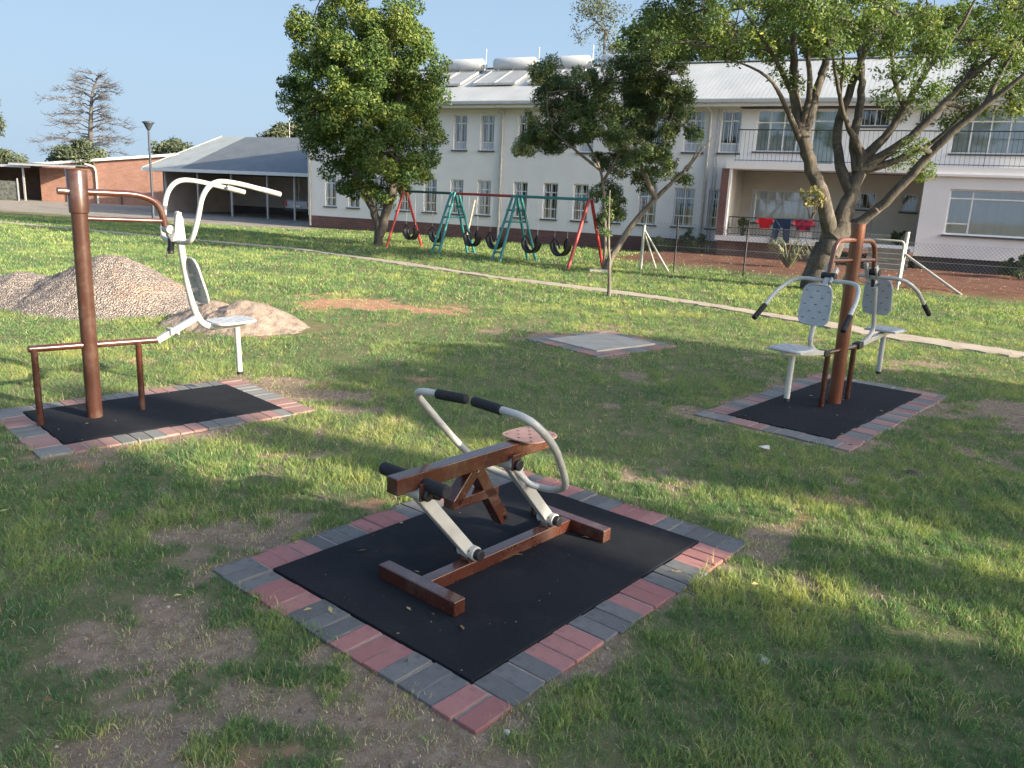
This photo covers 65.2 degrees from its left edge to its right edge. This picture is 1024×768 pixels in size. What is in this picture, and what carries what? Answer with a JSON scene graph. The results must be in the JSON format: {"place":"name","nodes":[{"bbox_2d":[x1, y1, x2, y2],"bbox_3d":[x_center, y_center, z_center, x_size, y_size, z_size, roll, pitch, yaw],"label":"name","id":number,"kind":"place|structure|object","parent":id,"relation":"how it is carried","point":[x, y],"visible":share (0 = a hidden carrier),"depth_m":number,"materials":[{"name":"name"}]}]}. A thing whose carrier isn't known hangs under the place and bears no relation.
{"place":"outdoors","nodes":[
{"label":"outdoors","id":0,"kind":"place"},
{"bbox_2d":[0,0,1006,162],"label":"sky","id":1,"kind":"structure","parent":0,"point":[201,71],"materials":[{"name":"blue"}]},
{"bbox_2d":[0,198,1023,767],"bbox_3d":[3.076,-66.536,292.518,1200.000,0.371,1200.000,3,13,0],"label":"ground","id":2,"kind":"structure","parent":0,"point":[110,706],"depth_m":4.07,"materials":[{"name":"green plant"}]},
{"bbox_2d":[0,99,6,137],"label":"bushy tree","id":3,"kind":"object","parent":2,"relation":"on","point":[2,123],"visible":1,"depth_m":57.73,"materials":[{"name":"green plant"}]},
{"bbox_2d":[0,178,19,200],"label":"shade net fence","id":4,"kind":"object","parent":2,"relation":"on","point":[9,190],"visible":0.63,"depth_m":51.84,"materials":[{"name":"fabric"}]},
{"bbox_2d":[0,147,28,163],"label":"bushy tree","id":5,"kind":"object","parent":2,"relation":"on","point":[6,157],"visible":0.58,"depth_m":69.68,"materials":[{"name":"green plant"}]},
{"bbox_2d":[0,162,86,200],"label":"shelter","id":6,"kind":"object","parent":2,"relation":"on","point":[27,175],"visible":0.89,"depth_m":57.05,"materials":[{"name":"metal"}]},
{"bbox_2d":[44,137,109,164],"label":"bushy tree","id":7,"kind":"object","parent":2,"relation":"on","point":[78,149],"visible":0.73,"depth_m":53.22,"materials":[{"name":"green plant"}]},
{"bbox_2d":[27,66,141,156],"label":"bare tree","id":8,"kind":"object","parent":2,"relation":"on","point":[90,113],"visible":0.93,"depth_m":57.20,"materials":[{"name":"grey plant"}]},
{"bbox_2d":[0,254,200,320],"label":"gravel heap","id":9,"kind":"object","parent":2,"relation":"on","point":[124,286],"visible":0.8,"depth_m":10.45,"materials":[{"name":"grey gravel"}]},
{"bbox_2d":[37,153,176,205],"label":"brick building","id":10,"kind":"structure","parent":2,"relation":"on","point":[120,173],"depth_m":53.56,"materials":[{"name":"red brick"}]},
{"bbox_2d":[142,121,154,217],"bbox_3d":[-16.003,-9.446,35.451,0.500,4.200,0.500,3,13,0],"label":"lamp post","id":11,"kind":"object","parent":2,"relation":"on","point":[148,125],"visible":0.91,"depth_m":35.30,"materials":[{"name":"grey metal"}]},
{"bbox_2d":[23,384,280,444],"bbox_3d":[-2.682,0.210,6.042,1.546,0.040,0.946,-10,18,-44],"label":"rubber mat","id":12,"kind":"object","parent":2,"relation":"on","point":[65,425],"visible":0.69,"depth_m":5.94,"materials":[{"name":"black rubber"}]},
{"bbox_2d":[27,169,281,426],"bbox_3d":[-2.650,-0.662,5.945,1.744,1.748,0.660,-10,18,-44],"label":"pull down machine","id":13,"kind":"object","parent":12,"relation":"on","point":[77,191],"visible":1,"depth_m":5.71,"materials":[{"name":"brown paint"}]},
{"bbox_2d":[0,378,314,458],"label":"paver border","id":14,"kind":"object","parent":2,"relation":"on","point":[18,421],"visible":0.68,"depth_m":5.70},
{"bbox_2d":[147,137,194,154],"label":"bushy tree","id":15,"kind":"object","parent":2,"relation":"on","point":[172,145],"visible":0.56,"depth_m":57.56,"materials":[{"name":"green plant"}]},
{"bbox_2d":[140,117,308,220],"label":"carport","id":16,"kind":"object","parent":2,"relation":"on","point":[280,164],"visible":0.46,"depth_m":45.43,"materials":[{"name":"metal"}]},
{"bbox_2d":[159,300,309,336],"bbox_3d":[-3.421,-0.844,9.872,2.094,0.407,1.679,3,13,0],"label":"sand heap","id":17,"kind":"object","parent":2,"relation":"on","point":[267,317],"visible":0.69,"depth_m":9.63,"materials":[{"name":"beige sand"}]},
{"bbox_2d":[256,121,306,137],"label":"bushy tree","id":18,"kind":"object","parent":2,"relation":"on","point":[280,129],"visible":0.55,"depth_m":57.27,"materials":[{"name":"green plant"}]},
{"bbox_2d":[284,198,307,218],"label":"pickup truck","id":19,"kind":"object","parent":2,"relation":"on","point":[301,206],"visible":0.24,"depth_m":41.74,"materials":[{"name":"white paint"}]},
{"bbox_2d":[275,0,454,245],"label":"dense tree","id":20,"kind":"object","parent":2,"relation":"on","point":[362,88],"visible":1,"depth_m":23.34,"materials":[{"name":"green plant"}]},
{"bbox_2d":[466,200,475,234],"bbox_3d":[-1.592,-6.212,30.475,0.399,1.584,0.070,9,14,25],"label":"leaning pole","id":21,"kind":"object","parent":2,"relation":"on","point":[471,215],"visible":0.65,"depth_m":30.37,"materials":[{"name":"white wood"}]},
{"bbox_2d":[213,469,747,734],"bbox_3d":[-0.061,0.856,3.877,1.628,0.069,2.103,13,17,39],"label":"paver border","id":22,"kind":"object","parent":2,"relation":"on","point":[464,704],"visible":0.67,"depth_m":3.27,"materials":[{"name":"brick"}]},
{"bbox_2d":[273,481,697,684],"bbox_3d":[-0.060,0.839,3.873,1.231,0.040,1.706,13,17,39],"label":"rubber mat","id":23,"kind":"object","parent":2,"relation":"on","point":[589,574],"visible":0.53,"depth_m":3.62,"materials":[{"name":"black rubber"}]},
{"bbox_2d":[379,388,610,616],"bbox_3d":[-0.043,0.436,3.654,0.736,0.844,1.247,14,17,40],"label":"rowing machine","id":24,"kind":"object","parent":23,"relation":"on","point":[423,487],"visible":1,"depth_m":3.54,"materials":[{"name":"brown paint"}]},
{"bbox_2d":[385,190,602,269],"bbox_3d":[-0.717,-4.408,22.393,7.356,1.807,1.515,15,18,42],"label":"swing set","id":25,"kind":"object","parent":2,"relation":"on","point":[500,243],"visible":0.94,"depth_m":21.99,"materials":[{"name":"red metal"}]},
{"bbox_2d":[0,308,1010,759],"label":"leaf litter","id":26,"kind":"object","parent":2,"relation":"on","point":[402,522],"visible":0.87,"depth_m":4.16,"materials":[{"name":"brown plant"}]},
{"bbox_2d":[4,346,1023,767],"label":"soil crumbs","id":27,"kind":"object","parent":2,"relation":"on","point":[300,710],"visible":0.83,"depth_m":3.12,"materials":[{"name":"brown soil"}]},
{"bbox_2d":[588,268,611,272],"bbox_3d":[2.164,-2.772,19.658,0.550,0.100,0.350,3,13,0],"label":"concrete footing","id":28,"kind":"object","parent":2,"relation":"on","point":[597,269],"visible":0.46,"depth_m":19.49,"materials":[{"name":"grey concrete"}]},
{"bbox_2d":[547,333,654,351],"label":"concrete slab","id":29,"kind":"structure","parent":2,"relation":"on","point":[600,342],"depth_m":9.75,"materials":[{"name":"grey concrete"}]},
{"bbox_2d":[525,331,676,356],"bbox_3d":[1.094,-0.484,9.832,1.423,0.068,1.251,-8,17,-39],"label":"paver border","id":30,"kind":"object","parent":2,"relation":"on","point":[657,345],"visible":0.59,"depth_m":9.59,"materials":[{"name":"grey concrete"}]},
{"bbox_2d":[569,0,638,59],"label":"feathery tree","id":31,"kind":"object","parent":2,"relation":"on","point":[591,12],"visible":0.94,"depth_m":40.68,"materials":[{"name":"green plant"}]},
{"bbox_2d":[595,190,614,295],"bbox_3d":[1.715,-2.557,14.564,0.380,1.902,0.540,9,14,24],"label":"sapling","id":32,"kind":"object","parent":2,"relation":"on","point":[607,200],"visible":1,"depth_m":14.49,"materials":[{"name":"green plant"}]},
{"bbox_2d":[510,35,713,268],"bbox_3d":[2.356,-5.485,19.154,4.846,5.604,2.982,3,13,0],"label":"leaning tree","id":33,"kind":"object","parent":2,"relation":"on","point":[651,98],"visible":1,"depth_m":18.49,"materials":[{"name":"green plant"}]},
{"bbox_2d":[639,224,668,270],"bbox_3d":[3.636,-3.507,20.740,0.658,1.211,1.104,1,13,-8],"label":"strainer post","id":34,"kind":"object","parent":2,"relation":"on","point":[644,232],"visible":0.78,"depth_m":20.59,"materials":[{"name":"white paint"}]},
{"bbox_2d":[289,52,1023,275],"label":"apartment building","id":35,"kind":"structure","parent":2,"relation":"on","point":[748,163],"depth_m":27.46,"materials":[{"name":"beige paint"}]},
{"bbox_2d":[323,175,336,207],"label":"window","id":36,"kind":"structure","parent":35,"relation":"in","point":[329,185],"depth_m":34.63,"materials":[{"name":"clear glass"}]},
{"bbox_2d":[346,178,359,208],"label":"window","id":37,"kind":"structure","parent":35,"relation":"in","point":[350,201],"depth_m":34.16,"materials":[{"name":"clear glass"}]},
{"bbox_2d":[373,176,382,210],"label":"window","id":38,"kind":"structure","parent":35,"relation":"in","point":[376,178],"depth_m":33.50,"materials":[{"name":"clear glass"}]},
{"bbox_2d":[395,178,409,211],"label":"window","id":39,"kind":"structure","parent":35,"relation":"in","point":[401,207],"depth_m":33.09,"materials":[{"name":"white glass"}]},
{"bbox_2d":[421,179,436,213],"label":"window","id":40,"kind":"structure","parent":35,"relation":"in","point":[426,186],"depth_m":32.52,"materials":[{"name":"white glass"}]},
{"bbox_2d":[426,116,437,150],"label":"window","id":41,"kind":"structure","parent":35,"relation":"in","point":[437,116],"depth_m":31.95,"materials":[{"name":"white glass"}]},
{"bbox_2d":[427,49,486,85],"bbox_3d":[-2.332,-13.112,33.162,2.181,1.713,2.152,9,14,25],"label":"solar water heater","id":42,"kind":"object","parent":35,"relation":"on","point":[461,71],"visible":0.79,"depth_m":33.44,"materials":[{"name":"white paint"}]},
{"bbox_2d":[450,179,463,214],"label":"window","id":43,"kind":"structure","parent":35,"relation":"in","point":[453,188],"depth_m":31.97,"materials":[{"name":"white glass"}]},
{"bbox_2d":[451,115,466,151],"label":"window","id":44,"kind":"structure","parent":35,"relation":"in","point":[458,146],"depth_m":31.41,"materials":[{"name":"white glass"}]},
{"bbox_2d":[474,180,490,216],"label":"window","id":45,"kind":"structure","parent":35,"relation":"in","point":[480,205],"depth_m":31.49,"materials":[{"name":"white glass"}]},
{"bbox_2d":[478,115,494,151],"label":"window","id":46,"kind":"structure","parent":35,"relation":"in","point":[485,146],"depth_m":30.92,"materials":[{"name":"white glass"}]},
{"bbox_2d":[472,47,539,84],"bbox_3d":[-0.125,-12.771,32.144,2.113,1.713,2.152,9,14,25],"label":"solar water heater","id":47,"kind":"object","parent":35,"relation":"on","point":[509,71],"visible":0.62,"depth_m":32.41,"materials":[{"name":"white paint"}]},
{"bbox_2d":[513,182,527,218],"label":"window","id":48,"kind":"structure","parent":35,"relation":"in","point":[516,191],"depth_m":30.79,"materials":[{"name":"white glass"}]},
{"bbox_2d":[519,115,532,152],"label":"window","id":49,"kind":"structure","parent":35,"relation":"in","point":[521,123],"depth_m":30.22,"materials":[{"name":"white glass"}]},
{"bbox_2d":[540,183,557,220],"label":"window","id":50,"kind":"structure","parent":35,"relation":"in","point":[546,192],"depth_m":30.31,"materials":[{"name":"white glass"}]},
{"bbox_2d":[526,45,593,83],"bbox_3d":[1.977,-12.447,31.175,2.097,1.713,2.151,9,14,25],"label":"solar water heater","id":51,"kind":"object","parent":35,"relation":"on","point":[568,62],"visible":0.38,"depth_m":31.54,"materials":[{"name":"white paint"}]},
{"bbox_2d":[570,184,588,222],"bbox_3d":[2.556,-6.721,29.748,0.700,1.375,0.255,9,14,24],"label":"window","id":52,"kind":"structure","parent":35,"relation":"in","point":[576,188],"depth_m":29.81,"materials":[{"name":"white glass"}]},
{"bbox_2d":[576,115,593,153],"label":"window","id":53,"kind":"structure","parent":35,"relation":"in","point":[584,149],"depth_m":29.28,"materials":[{"name":"white glass"}]},
{"bbox_2d":[586,53,637,82],"bbox_3d":[4.063,-12.126,30.213,2.059,1.713,2.151,9,14,25],"label":"solar water heater","id":54,"kind":"object","parent":35,"relation":"on","point":[605,56],"visible":0.09,"depth_m":30.95,"materials":[{"name":"white paint"}]},
{"bbox_2d":[606,185,621,224],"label":"window","id":55,"kind":"structure","parent":35,"relation":"in","point":[614,222],"depth_m":29.16,"materials":[{"name":"white glass"}]},
{"bbox_2d":[636,187,657,226],"bbox_3d":[4.855,-6.366,28.686,0.800,1.375,0.255,9,14,25],"label":"window","id":56,"kind":"structure","parent":35,"relation":"in","point":[640,201],"depth_m":28.75,"materials":[{"name":"white glass"}]},
{"bbox_2d":[645,114,665,144],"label":"window","id":57,"kind":"structure","parent":35,"relation":"in","point":[665,114],"depth_m":28.07,"materials":[{"name":"white glass"}]},
{"bbox_2d":[670,188,695,228],"bbox_3d":[6.054,-6.182,28.133,0.830,1.375,0.255,9,14,25],"label":"window","id":58,"kind":"structure","parent":35,"relation":"in","point":[678,191],"depth_m":28.19,"materials":[{"name":"white glass"}]},
{"bbox_2d":[681,111,705,153],"bbox_3d":[6.272,-8.647,27.507,0.770,1.415,0.255,9,14,24],"label":"window","id":59,"kind":"structure","parent":35,"relation":"in","point":[689,148],"depth_m":27.58,"materials":[{"name":"white glass"}]},
{"bbox_2d":[704,189,719,229],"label":"window","id":60,"kind":"structure","parent":35,"relation":"in","point":[714,217],"depth_m":27.74,"materials":[{"name":"white glass"}]},
{"bbox_2d":[716,111,742,154],"bbox_3d":[7.378,-8.476,26.995,0.780,1.415,0.255,9,14,25],"label":"window","id":61,"kind":"structure","parent":35,"relation":"in","point":[724,148],"depth_m":27.05,"materials":[{"name":"white glass"}]},
{"bbox_2d":[738,218,747,235],"bbox_3d":[7.695,-5.210,26.564,0.406,0.684,0.471,3,13,0],"label":"pot shrub","id":62,"kind":"object","parent":35,"relation":"on","point":[743,220],"visible":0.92,"depth_m":26.54,"materials":[{"name":"green plant"}]},
{"bbox_2d":[757,218,772,228],"bbox_3d":[8.142,-5.172,25.759,0.540,0.340,0.066,9,14,24],"label":"shirt","id":63,"kind":"object","parent":35,"relation":"hanging from","point":[765,223],"visible":0.91,"depth_m":25.75,"materials":[{"name":"red fabric"}]},
{"bbox_2d":[747,190,815,226],"bbox_3d":[9.429,-6.136,27.878,2.280,1.165,0.225,9,14,25],"label":"window","id":64,"kind":"structure","parent":35,"relation":"in","point":[764,203],"depth_m":27.99,"materials":[{"name":"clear glass"}]},
{"bbox_2d":[752,110,811,153],"bbox_3d":[8.915,-8.274,26.262,1.850,1.375,0.225,9,14,25],"label":"window","id":65,"kind":"structure","parent":35,"relation":"in","point":[767,119],"depth_m":26.45,"materials":[{"name":"grey glass"}]},
{"bbox_2d":[792,220,814,231],"bbox_3d":[9.207,-4.998,25.270,0.670,0.360,0.065,9,14,24],"label":"shirt","id":66,"kind":"object","parent":35,"relation":"hanging from","point":[805,225],"visible":1,"depth_m":25.25,"materials":[{"name":"red fabric"}]},
{"bbox_2d":[799,232,811,239],"bbox_3d":[9.331,-4.706,25.430,0.360,0.300,0.033,9,14,24],"label":"towel","id":67,"kind":"object","parent":35,"relation":"on","point":[806,234],"visible":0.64,"depth_m":25.42,"materials":[{"name":"white fabric"}]},
{"bbox_2d":[811,110,837,163],"bbox_3d":[10.085,-7.943,25.837,0.740,1.720,0.080,9,14,25],"label":"window","id":68,"kind":"structure","parent":35,"relation":"in","point":[824,119],"depth_m":25.85,"materials":[{"name":"grey glass"}]},
{"bbox_2d":[855,193,876,210],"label":"window","id":69,"kind":"structure","parent":35,"relation":"in","point":[856,209],"depth_m":26.74,"materials":[{"name":"glass"}]},
{"bbox_2d":[860,109,891,127],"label":"window","id":70,"kind":"structure","parent":35,"relation":"in","point":[861,126],"depth_m":25.04,"materials":[{"name":"white glass"}]},
{"bbox_2d":[890,230,911,244],"bbox_3d":[12.025,-4.515,24.812,0.562,0.535,0.604,3,13,0],"label":"pot shrub","id":71,"kind":"object","parent":35,"relation":"on","point":[896,235],"visible":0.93,"depth_m":24.76,"materials":[{"name":"green plant"}]},
{"bbox_2d":[898,194,918,213],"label":"window","id":72,"kind":"structure","parent":35,"relation":"in","point":[903,211],"depth_m":26.16,"materials":[{"name":"glass"}]},
{"bbox_2d":[916,108,934,124],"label":"window","id":73,"kind":"structure","parent":35,"relation":"in","point":[931,123],"depth_m":24.47,"materials":[{"name":"white glass"}]},
{"bbox_2d":[941,189,1023,240],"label":"window","id":74,"kind":"structure","parent":35,"relation":"in","point":[994,214],"depth_m":23.19,"materials":[{"name":"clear glass"}]},
{"bbox_2d":[947,109,1023,156],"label":"window","id":75,"kind":"structure","parent":35,"relation":"in","point":[996,123],"depth_m":23.86,"materials":[{"name":"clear glass"}]},
{"bbox_2d":[640,235,673,250],"bbox_3d":[5.125,-4.892,28.046,1.240,0.740,0.765,11,16,33],"label":"shrub","id":76,"kind":"object","parent":2,"relation":"on","point":[664,246],"visible":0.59,"depth_m":27.93,"materials":[{"name":"green plant"}]},
{"bbox_2d":[606,13,776,61],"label":"bushy tree","id":77,"kind":"object","parent":2,"relation":"on","point":[633,33],"visible":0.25,"depth_m":42.71,"materials":[{"name":"green plant"}]},
{"bbox_2d":[678,228,709,251],"bbox_3d":[6.303,-4.864,27.556,1.081,1.006,0.877,13,17,38],"label":"shrub","id":78,"kind":"object","parent":2,"relation":"on","point":[690,242],"visible":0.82,"depth_m":27.47,"materials":[{"name":"green plant"}]},
{"bbox_2d":[755,654,768,663],"bbox_3d":[0.969,1.064,3.089,0.061,0.027,0.077,7,14,19],"label":"stone","id":79,"kind":"object","parent":2,"relation":"on","point":[765,661],"visible":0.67,"depth_m":3.07,"materials":[{"name":"grey stone"}]},
{"bbox_2d":[759,445,769,449],"bbox_3d":[1.798,0.449,5.706,0.079,0.022,0.051,4,13,7],"label":"paper scrap","id":80,"kind":"object","parent":2,"relation":"on","point":[766,447],"visible":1,"depth_m":5.69,"materials":[{"name":"white paper"}]},
{"bbox_2d":[643,216,891,283],"bbox_3d":[6.037,-3.283,19.575,5.797,1.420,0.059,8,14,22],"label":"wire fence","id":81,"kind":"object","parent":2,"relation":"on","point":[744,255],"visible":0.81,"depth_m":19.78,"materials":[{"name":"metal"}]},
{"bbox_2d":[769,218,790,242],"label":"trousers","id":82,"kind":"object","parent":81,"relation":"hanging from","point":[778,224],"visible":0.81,"depth_m":25.56,"materials":[{"name":"blue fabric"}]},
{"bbox_2d":[760,235,816,267],"bbox_3d":[7.785,-3.711,22.402,1.960,0.923,1.899,-5,15,-29],"label":"spiky plant","id":83,"kind":"object","parent":2,"relation":"on","point":[791,258],"visible":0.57,"depth_m":22.28,"materials":[{"name":"green plant"}]},
{"bbox_2d":[695,373,948,451],"bbox_3d":[2.879,0.211,7.213,1.274,0.069,2.672,14,17,40],"label":"paver border","id":84,"kind":"object","parent":2,"relation":"on","point":[866,432],"visible":0.64,"depth_m":6.74,"materials":[{"name":"grey brick"}]},
{"bbox_2d":[727,379,921,439],"bbox_3d":[2.880,0.194,7.209,0.876,0.040,2.276,14,17,40],"label":"rubber mat","id":85,"kind":"object","parent":2,"relation":"on","point":[801,411],"visible":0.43,"depth_m":6.95,"materials":[{"name":"black rubber"}]},
{"bbox_2d":[752,223,930,407],"bbox_3d":[2.951,-0.595,7.064,2.264,1.612,0.800,-10,18,-44],"label":"chest press machine","id":86,"kind":"object","parent":85,"relation":"on","point":[815,306],"visible":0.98,"depth_m":6.97,"materials":[{"name":"brown paint"}]},
{"bbox_2d":[630,0,1023,289],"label":"spreading tree","id":87,"kind":"object","parent":2,"relation":"on","point":[707,17],"visible":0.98,"depth_m":16.08,"materials":[{"name":"green plant"}]},
{"bbox_2d":[798,185,826,218],"bbox_3d":[6.305,-3.813,16.741,0.624,0.715,0.633,3,13,0],"label":"shoot cluster","id":88,"kind":"object","parent":87,"relation":"attached to","point":[819,198],"visible":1,"depth_m":16.70,"materials":[{"name":"green plant"}]},
{"bbox_2d":[765,0,1023,58],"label":"bushy tree","id":89,"kind":"object","parent":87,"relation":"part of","point":[784,40],"visible":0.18,"depth_m":43.95,"materials":[{"name":"green plant"}]},
{"bbox_2d":[873,239,904,289],"bbox_3d":[8.497,-2.816,18.783,0.503,1.194,1.384,0,13,-10],"label":"handrail","id":90,"kind":"object","parent":2,"relation":"on","point":[902,256],"visible":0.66,"depth_m":18.16,"materials":[{"name":"white metal"}]},
{"bbox_2d":[873,488,916,515],"bbox_3d":[2.239,0.681,4.633,0.259,0.167,0.184,-3,14,-23],"label":"grass tuft","id":91,"kind":"object","parent":2,"relation":"on","point":[900,502],"visible":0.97,"depth_m":4.66,"materials":[{"name":"green plant"}]},
{"bbox_2d":[902,469,922,476],"bbox_3d":[2.718,0.619,5.415,0.138,0.069,0.149,4,13,8],"label":"stone","id":92,"kind":"object","parent":2,"relation":"on","point":[913,472],"visible":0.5,"depth_m":5.39,"materials":[{"name":"grey stone"}]},
{"bbox_2d":[896,232,961,294],"bbox_3d":[9.627,-2.745,18.312,0.141,1.374,1.575,-6,16,-34],"label":"strainer post","id":93,"kind":"object","parent":2,"relation":"on","point":[906,238],"visible":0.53,"depth_m":18.66,"materials":[{"name":"white paint"}]},
{"bbox_2d":[903,242,1023,292],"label":"wire fence","id":94,"kind":"object","parent":2,"relation":"on","point":[967,265],"visible":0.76,"depth_m":18.34,"materials":[{"name":"metal"}]},
{"bbox_2d":[997,254,1023,279],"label":"shrub","id":95,"kind":"object","parent":2,"relation":"on","point":[1009,269],"visible":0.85,"depth_m":21.99,"materials":[{"name":"green plant"}]},
{"bbox_2d":[0,221,1023,357],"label":"path","id":96,"kind":"structure","parent":0,"point":[941,342],"depth_m":14.13,"materials":[{"name":"grey concrete"}]}
]}

